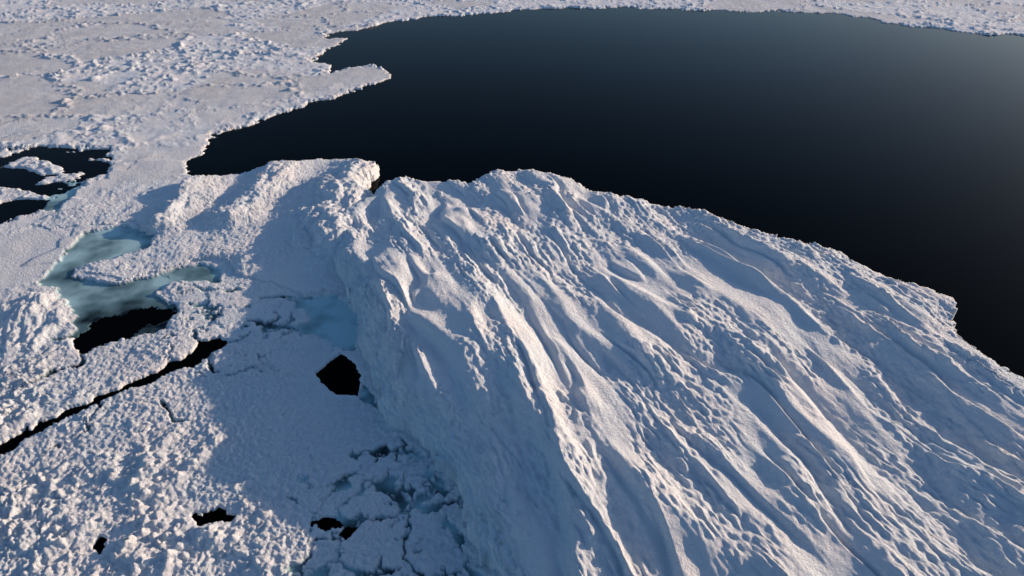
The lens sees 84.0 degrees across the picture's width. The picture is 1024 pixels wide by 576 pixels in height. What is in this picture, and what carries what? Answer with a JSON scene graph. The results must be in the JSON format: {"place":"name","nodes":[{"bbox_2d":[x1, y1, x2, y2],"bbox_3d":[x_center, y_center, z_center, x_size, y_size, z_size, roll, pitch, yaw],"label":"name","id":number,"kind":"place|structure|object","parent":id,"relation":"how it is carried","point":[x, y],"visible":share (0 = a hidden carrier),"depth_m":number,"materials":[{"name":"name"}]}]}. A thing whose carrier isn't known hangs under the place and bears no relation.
{"place":"outdoors","nodes":[
{"label":"outdoors","id":0,"kind":"place"},
{"bbox_2d":[0,0,1023,575],"bbox_3d":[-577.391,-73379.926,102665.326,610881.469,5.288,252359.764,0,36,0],"label":"sea ice","id":1,"kind":"structure","parent":0,"point":[264,436],"depth_m":149.71,"materials":[{"name":"white ice"}]},
{"bbox_2d":[0,7,1023,553],"bbox_3d":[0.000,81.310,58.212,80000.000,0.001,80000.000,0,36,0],"label":"sea water","id":2,"kind":"structure","parent":0,"point":[890,149],"depth_m":279.01,"materials":[{"name":"black liquid"}]},
{"bbox_2d":[39,158,379,297],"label":"iceberg","id":3,"kind":"object","parent":2,"relation":"on","point":[285,222],"visible":0.89,"depth_m":200.53,"materials":[{"name":"white ice"}]},
{"bbox_2d":[333,169,1023,575],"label":"iceberg","id":4,"kind":"object","parent":2,"relation":"on","point":[569,377],"visible":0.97,"depth_m":124.77,"materials":[{"name":"white ice"}]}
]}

